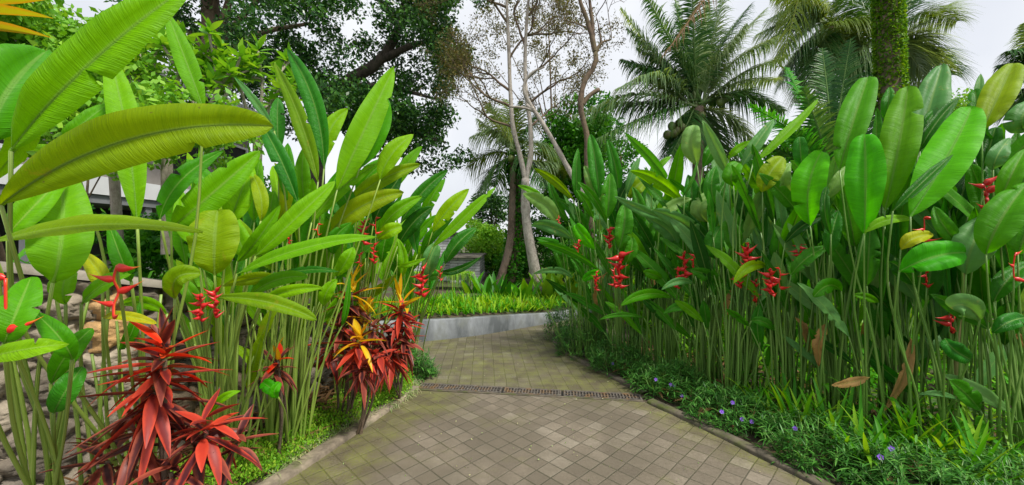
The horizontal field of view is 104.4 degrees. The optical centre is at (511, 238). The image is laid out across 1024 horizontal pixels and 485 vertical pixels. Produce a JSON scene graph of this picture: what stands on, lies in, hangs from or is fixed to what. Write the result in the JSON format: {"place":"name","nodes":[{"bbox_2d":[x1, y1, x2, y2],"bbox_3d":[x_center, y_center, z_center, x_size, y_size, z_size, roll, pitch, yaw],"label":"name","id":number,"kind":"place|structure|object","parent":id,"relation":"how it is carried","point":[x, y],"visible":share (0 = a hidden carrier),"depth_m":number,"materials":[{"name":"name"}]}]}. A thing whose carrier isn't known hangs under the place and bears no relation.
{"place":"outdoors","nodes":[
{"label":"outdoors","id":0,"kind":"place"},
{"bbox_2d":[264,262,626,321],"bbox_3d":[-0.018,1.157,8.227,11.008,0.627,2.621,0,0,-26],"label":"grass","id":1,"kind":"structure","parent":0,"point":[453,303],"depth_m":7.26,"materials":[{"name":"green plant"}]},
{"bbox_2d":[413,270,475,290],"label":"hedge","id":2,"kind":"object","parent":1,"relation":"on","point":[463,276],"visible":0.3,"depth_m":8.91,"materials":[{"name":"plant"}]},
{"bbox_2d":[413,232,486,283],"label":"stone pavilion","id":3,"kind":"structure","parent":1,"relation":"on","point":[477,267],"depth_m":10.40,"materials":[{"name":"grey stone"}]},
{"bbox_2d":[460,216,505,272],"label":"broadleaf tree","id":4,"kind":"object","parent":1,"relation":"on","point":[487,239],"visible":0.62,"depth_m":12.21,"materials":[{"name":"green plant"}]},
{"bbox_2d":[461,270,505,293],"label":"canna clump","id":5,"kind":"object","parent":1,"relation":"on","point":[476,286],"visible":0.48,"depth_m":8.71,"materials":[{"name":"green plant"}]},
{"bbox_2d":[466,188,508,229],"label":"broadleaf tree","id":6,"kind":"object","parent":1,"relation":"on","point":[494,206],"visible":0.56,"depth_m":14.63,"materials":[{"name":"green plant"}]},
{"bbox_2d":[483,271,510,295],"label":"canna clump","id":7,"kind":"object","parent":1,"relation":"on","point":[488,285],"visible":0.52,"depth_m":8.55,"materials":[{"name":"green plant"}]},
{"bbox_2d":[491,275,519,296],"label":"canna clump","id":8,"kind":"object","parent":1,"relation":"on","point":[508,291],"visible":0.41,"depth_m":8.45,"materials":[{"name":"green plant"}]},
{"bbox_2d":[500,144,531,285],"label":"broadleaf tree","id":9,"kind":"object","parent":1,"relation":"on","point":[515,268],"visible":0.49,"depth_m":10.31,"materials":[{"name":"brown plant"}]},
{"bbox_2d":[464,99,570,283],"bbox_3d":[0.209,-1.252,10.449,3.056,5.080,2.587,0,0,0],"label":"coconut palm","id":10,"kind":"object","parent":1,"relation":"on","point":[506,141],"visible":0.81,"depth_m":10.23,"materials":[{"name":"green plant"}]},
{"bbox_2d":[468,0,579,238],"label":"broadleaf tree","id":11,"kind":"object","parent":1,"relation":"on","point":[536,44],"visible":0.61,"depth_m":12.98,"materials":[{"name":"brown plant"}]},
{"bbox_2d":[508,275,542,298],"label":"canna clump","id":12,"kind":"object","parent":1,"relation":"on","point":[525,286],"visible":0.55,"depth_m":8.50,"materials":[{"name":"green plant"}]},
{"bbox_2d":[485,211,574,278],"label":"shrub","id":13,"kind":"object","parent":1,"relation":"on","point":[548,258],"visible":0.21,"depth_m":12.09,"materials":[{"name":"green plant"}]},
{"bbox_2d":[528,268,562,298],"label":"canna clump","id":14,"kind":"object","parent":1,"relation":"on","point":[547,288],"visible":0.47,"depth_m":8.87,"materials":[{"name":"green plant"}]},
{"bbox_2d":[548,266,576,296],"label":"canna clump","id":15,"kind":"object","parent":1,"relation":"on","point":[556,278],"visible":0.16,"depth_m":8.86,"materials":[{"name":"green plant"}]},
{"bbox_2d":[556,270,589,294],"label":"canna clump","id":16,"kind":"object","parent":1,"relation":"on","point":[574,289],"visible":0.34,"depth_m":8.64,"materials":[{"name":"green plant"}]},
{"bbox_2d":[535,86,625,213],"bbox_3d":[2.177,-1.489,11.893,3.107,5.577,2.850,0,0,0],"label":"broadleaf tree","id":17,"kind":"object","parent":1,"relation":"on","point":[568,136],"visible":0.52,"depth_m":11.28,"materials":[{"name":"green plant"}]},
{"bbox_2d":[530,135,647,235],"bbox_3d":[2.625,-1.154,13.012,4.894,4.909,3.431,0,0,-10],"label":"broadleaf tree","id":18,"kind":"object","parent":1,"relation":"on","point":[631,153],"visible":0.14,"depth_m":12.49,"materials":[{"name":"green plant"}]},
{"bbox_2d":[371,310,635,392],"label":"driveway","id":19,"kind":"structure","parent":0,"point":[458,361],"depth_m":5.03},
{"bbox_2d":[343,336,760,480],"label":"fallen leaves","id":20,"kind":"object","parent":19,"relation":"on","point":[529,423],"visible":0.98,"depth_m":3.19,"materials":[{"name":"brown plant"}]},
{"bbox_2d":[51,0,1023,237],"label":"sky","id":21,"kind":"structure","parent":0,"point":[988,37],"materials":[{"name":"white"}]},
{"bbox_2d":[282,391,811,484],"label":"driveway","id":22,"kind":"structure","parent":0,"point":[646,450],"depth_m":3.01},
{"bbox_2d":[418,382,643,401],"bbox_3d":[0.149,1.630,4.141,2.321,0.080,0.204,0,0,8],"label":"drain channel","id":23,"kind":"object","parent":22,"relation":"in","point":[538,392],"visible":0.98,"depth_m":4.13,"materials":[{"name":"metal"}]},
{"bbox_2d":[99,245,1013,484],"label":"ground","id":24,"kind":"structure","parent":0,"point":[752,440],"depth_m":3.58,"materials":[{"name":"soil"}]},
{"bbox_2d":[0,0,185,484],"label":"heliconia plant","id":25,"kind":"object","parent":24,"relation":"on","point":[42,91],"visible":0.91,"depth_m":1.36,"materials":[{"name":"green plant"}]},
{"bbox_2d":[0,17,273,484],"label":"heliconia plant","id":26,"kind":"object","parent":24,"relation":"on","point":[126,137],"visible":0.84,"depth_m":1.34,"materials":[{"name":"green plant"}]},
{"bbox_2d":[40,305,278,484],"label":"cordyline","id":27,"kind":"object","parent":24,"relation":"on","point":[160,414],"visible":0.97,"depth_m":1.70,"materials":[{"name":"red leaf"},{"name":"dark red leaf"},{"name":"brown bark"}]},
{"bbox_2d":[0,261,338,484],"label":"rubble wall","id":28,"kind":"structure","parent":24,"relation":"on","point":[151,288],"depth_m":2.67,"materials":[{"name":"stone"}]},
{"bbox_2d":[104,0,387,141],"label":"broadleaf tree","id":29,"kind":"object","parent":24,"relation":"on","point":[233,32],"visible":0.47,"depth_m":10.31,"materials":[{"name":"green plant"}]},
{"bbox_2d":[87,366,413,484],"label":"ground cover","id":30,"kind":"object","parent":24,"relation":"on","point":[278,458],"visible":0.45,"depth_m":2.98,"materials":[{"name":"green plant"}]},
{"bbox_2d":[156,150,375,474],"bbox_3d":[-1.853,0.497,2.748,0.937,2.277,2.127,0,0,-44],"label":"heliconia plant","id":31,"kind":"object","parent":24,"relation":"on","point":[236,190],"visible":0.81,"depth_m":2.31,"materials":[{"name":"green plant"}]},
{"bbox_2d":[249,337,300,455],"bbox_3d":[-1.654,1.155,2.762,0.303,0.937,0.350,0,0,37],"label":"cordyline","id":32,"kind":"object","parent":24,"relation":"on","point":[278,371],"visible":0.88,"depth_m":2.75,"materials":[{"name":"brown plant"}]},
{"bbox_2d":[220,49,412,456],"bbox_3d":[-1.618,0.090,3.225,1.515,3.090,1.166,0,0,34],"label":"heliconia plant","id":33,"kind":"object","parent":24,"relation":"on","point":[292,183],"visible":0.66,"depth_m":2.95,"materials":[{"name":"green plant"}]},
{"bbox_2d":[256,385,418,484],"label":"kerb","id":34,"kind":"structure","parent":24,"relation":"on","point":[309,459],"depth_m":2.95,"materials":[{"name":"stone"}]},
{"bbox_2d":[263,375,420,480],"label":"edging grass","id":35,"kind":"structure","parent":24,"relation":"on","point":[332,433],"depth_m":3.23,"materials":[{"name":"green plant"}]},
{"bbox_2d":[308,264,380,426],"bbox_3d":[-1.428,0.909,3.318,0.707,1.431,0.455,0,0,0],"label":"cordyline","id":36,"kind":"object","parent":24,"relation":"on","point":[331,360],"visible":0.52,"depth_m":3.30,"materials":[{"name":"brown plant"}]},
{"bbox_2d":[328,299,395,434],"bbox_3d":[-1.167,1.058,3.128,0.476,1.134,0.489,0,0,0],"label":"cordyline","id":37,"kind":"object","parent":24,"relation":"on","point":[359,361],"visible":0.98,"depth_m":3.10,"materials":[{"name":"brown plant"}]},
{"bbox_2d":[318,146,447,405],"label":"heliconia plant","id":38,"kind":"object","parent":24,"relation":"on","point":[387,211],"visible":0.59,"depth_m":3.77,"materials":[{"name":"green plant"}]},
{"bbox_2d":[294,0,489,187],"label":"broadleaf tree","id":39,"kind":"object","parent":24,"relation":"on","point":[406,114],"visible":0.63,"depth_m":10.88,"materials":[{"name":"green plant"}]},
{"bbox_2d":[365,273,425,398],"bbox_3d":[-1.130,0.974,3.766,0.575,1.301,0.600,0,0,29],"label":"cordyline","id":40,"kind":"object","parent":24,"relation":"on","point":[397,330],"visible":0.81,"depth_m":3.73,"materials":[{"name":"brown plant"}]},
{"bbox_2d":[390,347,442,381],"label":"ruellia shrub","id":41,"kind":"object","parent":24,"relation":"on","point":[430,369],"visible":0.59,"depth_m":4.55,"materials":[{"name":"green plant"}]},
{"bbox_2d":[376,187,495,360],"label":"heliconia plant","id":42,"kind":"object","parent":24,"relation":"on","point":[429,250],"visible":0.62,"depth_m":4.47,"materials":[{"name":"green plant"}]},
{"bbox_2d":[366,305,627,341],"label":"retaining wall","id":43,"kind":"structure","parent":24,"relation":"on","point":[447,328],"depth_m":6.51,"materials":[{"name":"concrete"}]},
{"bbox_2d":[408,0,630,292],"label":"broadleaf tree","id":44,"kind":"object","parent":24,"relation":"on","point":[459,66],"visible":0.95,"depth_m":9.32,"materials":[{"name":"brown plant"}]},
{"bbox_2d":[63,339,1000,484],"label":"leaf litter","id":45,"kind":"object","parent":24,"relation":"on","point":[330,392],"visible":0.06,"depth_m":3.56,"materials":[{"name":"brown plant"}]},
{"bbox_2d":[509,66,620,302],"bbox_3d":[1.198,-1.106,8.800,2.525,5.417,0.164,0,0,0],"label":"bare tree","id":46,"kind":"object","parent":24,"relation":"on","point":[529,106],"visible":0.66,"depth_m":8.77,"materials":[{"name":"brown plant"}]},
{"bbox_2d":[543,301,598,342],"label":"ruellia shrub","id":47,"kind":"object","parent":24,"relation":"on","point":[557,312],"visible":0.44,"depth_m":6.31,"materials":[{"name":"green plant"}]},
{"bbox_2d":[523,0,624,308],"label":"bare tree","id":48,"kind":"object","parent":24,"relation":"on","point":[590,27],"visible":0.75,"depth_m":8.16,"materials":[{"name":"brown plant"}]},
{"bbox_2d":[518,134,646,357],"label":"heliconia plant","id":49,"kind":"object","parent":24,"relation":"on","point":[553,210],"visible":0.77,"depth_m":5.23,"materials":[{"name":"green plant"}]},
{"bbox_2d":[551,315,615,359],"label":"ruellia shrub","id":50,"kind":"object","parent":24,"relation":"on","point":[568,333],"visible":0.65,"depth_m":5.42,"materials":[{"name":"green plant"}]},
{"bbox_2d":[552,322,647,394],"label":"kerb","id":51,"kind":"structure","parent":24,"relation":"on","point":[619,379],"depth_m":4.71,"materials":[{"name":"grey concrete"}]},
{"bbox_2d":[564,157,671,367],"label":"heliconia plant","id":52,"kind":"object","parent":24,"relation":"on","point":[620,224],"visible":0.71,"depth_m":4.98,"materials":[{"name":"green plant"}]},
{"bbox_2d":[586,332,656,378],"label":"ruellia shrub","id":53,"kind":"object","parent":24,"relation":"on","point":[626,360],"visible":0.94,"depth_m":4.75,"materials":[{"name":"green plant"}]},
{"bbox_2d":[599,132,710,371],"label":"heliconia plant","id":54,"kind":"object","parent":24,"relation":"on","point":[657,219],"visible":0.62,"depth_m":4.66,"materials":[{"name":"green plant"}]},
{"bbox_2d":[642,373,678,385],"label":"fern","id":55,"kind":"object","parent":24,"relation":"on","point":[661,378],"visible":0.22,"depth_m":4.23,"materials":[{"name":"green plant"}]},
{"bbox_2d":[622,356,713,403],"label":"ruellia shrub","id":56,"kind":"object","parent":24,"relation":"on","point":[673,387],"visible":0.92,"depth_m":4.11,"materials":[{"name":"green plant"}]},
{"bbox_2d":[620,144,715,344],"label":"heliconia plant","id":57,"kind":"object","parent":24,"relation":"on","point":[676,170],"visible":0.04,"depth_m":5.64,"materials":[{"name":"green plant"}]},
{"bbox_2d":[570,0,792,185],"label":"coconut palm","id":58,"kind":"object","parent":24,"relation":"on","point":[700,60],"visible":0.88,"depth_m":8.67,"materials":[{"name":"green plant"}]},
{"bbox_2d":[631,120,754,387],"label":"heliconia plant","id":59,"kind":"object","parent":24,"relation":"on","point":[696,291],"visible":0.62,"depth_m":4.30,"materials":[{"name":"green plant"}]},
{"bbox_2d":[567,217,832,296],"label":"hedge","id":60,"kind":"object","parent":24,"relation":"on","point":[573,271],"visible":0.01,"depth_m":8.15,"materials":[{"name":"green plant"}]},
{"bbox_2d":[677,379,782,442],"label":"ruellia shrub","id":61,"kind":"object","parent":24,"relation":"on","point":[717,395],"visible":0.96,"depth_m":3.48,"materials":[{"name":"green plant"}]},
{"bbox_2d":[659,99,817,403],"bbox_3d":[2.296,0.149,4.056,1.265,2.967,0.962,0,0,0],"label":"heliconia plant","id":62,"kind":"object","parent":24,"relation":"on","point":[741,356],"visible":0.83,"depth_m":3.99,"materials":[{"name":"green plant"}]},
{"bbox_2d":[647,398,833,484],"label":"kerb","id":63,"kind":"structure","parent":24,"relation":"on","point":[770,458],"depth_m":3.03,"materials":[{"name":"grey concrete"}]},
{"bbox_2d":[668,158,842,366],"bbox_3d":[3.163,0.258,5.252,2.424,2.749,1.206,0,0,0],"label":"heliconia plant","id":64,"kind":"object","parent":24,"relation":"on","point":[679,186],"visible":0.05,"depth_m":5.12,"materials":[{"name":"green plant"}]},
{"bbox_2d":[726,361,789,411],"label":"iris tuft","id":65,"kind":"object","parent":24,"relation":"on","point":[762,393],"visible":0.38,"depth_m":3.73,"materials":[{"name":"green plant"}]},
{"bbox_2d":[704,121,828,211],"bbox_3d":[5.973,-0.782,9.457,3.559,4.166,4.493,0,0,-42],"label":"broadleaf tree","id":66,"kind":"object","parent":24,"relation":"on","point":[766,158],"visible":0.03,"depth_m":9.15,"materials":[{"name":"green plant"}]},
{"bbox_2d":[706,136,831,412],"bbox_3d":[2.598,0.322,3.810,1.276,2.623,0.860,0,0,-27],"label":"heliconia plant","id":67,"kind":"object","parent":24,"relation":"on","point":[775,271],"visible":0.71,"depth_m":3.69,"materials":[{"name":"green plant"}]},
{"bbox_2d":[625,260,922,369],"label":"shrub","id":68,"kind":"object","parent":24,"relation":"on","point":[686,296],"visible":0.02,"depth_m":6.04,"materials":[{"name":"green plant"}]},
{"bbox_2d":[662,0,910,119],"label":"coconut palm","id":69,"kind":"object","parent":24,"relation":"on","point":[890,60],"visible":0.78,"depth_m":6.25,"materials":[{"name":"green plant"}]},
{"bbox_2d":[755,362,849,430],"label":"iris tuft","id":70,"kind":"object","parent":24,"relation":"on","point":[806,404],"visible":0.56,"depth_m":3.40,"materials":[{"name":"green plant"}]},
{"bbox_2d":[752,0,872,118],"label":"coconut palm","id":71,"kind":"object","parent":24,"relation":"on","point":[805,57],"visible":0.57,"depth_m":11.79,"materials":[{"name":"green plant"}]},
{"bbox_2d":[745,36,883,308],"bbox_3d":[5.070,-0.844,6.301,2.809,4.850,1.241,0,0,0],"label":"coconut palm","id":72,"kind":"object","parent":24,"relation":"on","point":[818,117],"visible":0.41,"depth_m":6.35,"materials":[{"name":"green plant"}]},
{"bbox_2d":[759,134,888,419],"bbox_3d":[2.894,0.335,3.632,1.403,2.598,0.894,0,0,-18],"label":"heliconia plant","id":73,"kind":"object","parent":24,"relation":"on","point":[815,186],"visible":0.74,"depth_m":3.42,"materials":[{"name":"green plant"}]},
{"bbox_2d":[624,311,1023,478],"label":"undergrowth","id":74,"kind":"object","parent":24,"relation":"on","point":[766,353],"visible":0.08,"depth_m":3.72,"materials":[{"name":"green plant"}]},
{"bbox_2d":[752,403,898,484],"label":"ruellia shrub","id":75,"kind":"object","parent":24,"relation":"on","point":[786,426],"visible":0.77,"depth_m":2.85,"materials":[{"name":"green plant"}]},
{"bbox_2d":[797,368,885,442],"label":"iris tuft","id":76,"kind":"object","parent":24,"relation":"on","point":[839,409],"visible":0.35,"depth_m":3.20,"materials":[{"name":"green plant"}]},
{"bbox_2d":[790,108,925,379],"bbox_3d":[4.184,0.113,4.751,2.402,3.040,0.952,0,0,0],"label":"heliconia plant","id":77,"kind":"object","parent":24,"relation":"on","point":[877,125],"visible":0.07,"depth_m":4.58,"materials":[{"name":"green plant"}]},
{"bbox_2d":[821,381,921,476],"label":"iris tuft","id":78,"kind":"object","parent":24,"relation":"on","point":[880,434],"visible":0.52,"depth_m":2.80,"materials":[{"name":"green plant"}]},
{"bbox_2d":[797,63,959,434],"bbox_3d":[3.094,0.070,3.313,1.347,3.130,0.886,0,0,-38],"label":"heliconia plant","id":79,"kind":"object","parent":24,"relation":"on","point":[878,172],"visible":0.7,"depth_m":3.17,"materials":[{"name":"green plant"}]},
{"bbox_2d":[832,376,869,387],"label":"dead leaf","id":80,"kind":"object","parent":79,"relation":"hanging from","point":[850,381],"visible":1,"depth_m":3.05,"materials":[{"name":"brown plant"}]},
{"bbox_2d":[837,388,951,461],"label":"iris tuft","id":81,"kind":"object","parent":24,"relation":"on","point":[910,428],"visible":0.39,"depth_m":2.86,"materials":[{"name":"green plant"}]},
{"bbox_2d":[808,0,985,107],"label":"coconut palm","id":82,"kind":"object","parent":24,"relation":"on","point":[925,57],"visible":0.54,"depth_m":11.21,"materials":[{"name":"green plant"}]},
{"bbox_2d":[842,414,966,483],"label":"ruellia shrub","id":83,"kind":"object","parent":24,"relation":"on","point":[892,431],"visible":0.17,"depth_m":2.90,"materials":[{"name":"green plant"}]},
{"bbox_2d":[837,87,972,127],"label":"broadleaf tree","id":84,"kind":"object","parent":24,"relation":"on","point":[961,103],"visible":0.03,"depth_m":13.04,"materials":[{"name":"green plant"}]},
{"bbox_2d":[829,431,1023,484],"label":"ruellia shrub","id":85,"kind":"object","parent":24,"relation":"on","point":[937,474],"visible":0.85,"depth_m":2.48,"materials":[{"name":"green plant"}]},
{"bbox_2d":[884,392,1000,473],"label":"iris tuft","id":86,"kind":"object","parent":24,"relation":"on","point":[940,438],"visible":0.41,"depth_m":2.82,"materials":[{"name":"green plant"}]},
{"bbox_2d":[870,74,1023,451],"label":"heliconia plant","id":87,"kind":"object","parent":24,"relation":"on","point":[954,255],"visible":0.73,"depth_m":2.84,"materials":[{"name":"green plant"}]},
{"bbox_2d":[897,308,1007,361],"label":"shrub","id":88,"kind":"object","parent":24,"relation":"on","point":[949,335],"visible":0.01,"depth_m":5.50,"materials":[{"name":"green plant"}]},
{"bbox_2d":[911,406,1022,484],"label":"iris tuft","id":89,"kind":"object","parent":24,"relation":"on","point":[971,438],"visible":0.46,"depth_m":2.55,"materials":[{"name":"green plant"}]},
{"bbox_2d":[913,63,1023,475],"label":"heliconia plant","id":90,"kind":"object","parent":24,"relation":"on","point":[999,228],"visible":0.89,"depth_m":2.76,"materials":[{"name":"green plant"}]},
{"bbox_2d":[922,123,1022,404],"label":"heliconia plant","id":91,"kind":"object","parent":24,"relation":"on","point":[971,333],"visible":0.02,"depth_m":3.97,"materials":[{"name":"green plant"}]},
{"bbox_2d":[930,407,1023,484],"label":"iris tuft","id":92,"kind":"object","parent":24,"relation":"on","point":[963,440],"visible":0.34,"depth_m":2.65,"materials":[{"name":"green plant"}]},
{"bbox_2d":[932,439,1023,484],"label":"ruellia shrub","id":93,"kind":"object","parent":24,"relation":"on","point":[1015,462],"visible":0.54,"depth_m":2.44,"materials":[{"name":"green plant"}]},
{"bbox_2d":[989,23,1023,127],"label":"coconut palm","id":94,"kind":"object","parent":24,"relation":"on","point":[1016,56],"visible":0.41,"depth_m":9.65,"materials":[{"name":"green plant"}]},
{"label":"terrace soil","id":95,"kind":"structure","parent":0,"visible":0},
{"bbox_2d":[0,0,53,261],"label":"croton shrub","id":96,"kind":"object","parent":95,"relation":"on","point":[5,9],"visible":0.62,"depth_m":1.72,"materials":[{"name":"orange plant"}]},
{"bbox_2d":[0,2,257,275],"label":"garden house","id":97,"kind":"structure","parent":95,"relation":"on","point":[99,198],"depth_m":7.40,"materials":[{"name":"paint"}]},
{"bbox_2d":[0,202,18,259],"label":"window","id":98,"kind":"structure","parent":97,"relation":"in","point":[2,230],"depth_m":5.93,"materials":[{"name":"black glass"}]},
{"bbox_2d":[90,208,130,259],"bbox_3d":[-7.595,-0.075,7.450,0.050,0.950,0.900,0,0,0],"label":"window","id":99,"kind":"structure","parent":97,"relation":"in","point":[95,250],"depth_m":7.31,"materials":[{"name":"black glass"}]},
{"bbox_2d":[173,147,203,174],"bbox_3d":[-7.580,-1.950,9.250,0.080,1.220,1.020,0,0,0],"label":"window","id":100,"kind":"structure","parent":97,"relation":"in","point":[194,150],"depth_m":9.16,"materials":[{"name":"glass"}]},
{"bbox_2d":[220,144,247,167],"bbox_3d":[-7.580,-1.950,10.850,0.080,1.220,1.020,0,0,0],"label":"window","id":101,"kind":"structure","parent":97,"relation":"in","point":[238,151],"depth_m":10.88,"materials":[{"name":"glass"}]},
{"bbox_2d":[99,70,160,240],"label":"frangipani tree","id":102,"kind":"object","parent":95,"relation":"on","point":[115,198],"visible":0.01,"depth_m":4.57,"materials":[{"name":"grey plant"}]},
{"bbox_2d":[0,0,265,269],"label":"shrub","id":103,"kind":"object","parent":95,"relation":"on","point":[62,32],"visible":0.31,"depth_m":3.46,"materials":[{"name":"green plant"}]},
{"bbox_2d":[13,248,285,292],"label":"terrace undergrowth","id":104,"kind":"object","parent":95,"relation":"on","point":[21,254],"visible":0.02,"depth_m":3.66,"materials":[{"name":"green plant"}]},
{"bbox_2d":[36,166,285,278],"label":"shrub","id":105,"kind":"object","parent":95,"relation":"on","point":[153,258],"visible":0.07,"depth_m":4.79,"materials":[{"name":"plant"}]},
{"bbox_2d":[125,13,263,253],"bbox_3d":[-3.326,-1.034,4.050,1.515,2.388,0.702,0,0,8],"label":"frangipani tree","id":106,"kind":"object","parent":95,"relation":"on","point":[159,43],"visible":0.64,"depth_m":3.98,"materials":[{"name":"green plant"}]},
{"bbox_2d":[180,33,311,159],"bbox_3d":[-2.882,-1.052,4.328,1.272,2.458,0.890,0,0,-20],"label":"frangipani tree","id":107,"kind":"object","parent":95,"relation":"on","point":[284,66],"visible":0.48,"depth_m":4.28,"materials":[{"name":"green plant"}]}
]}

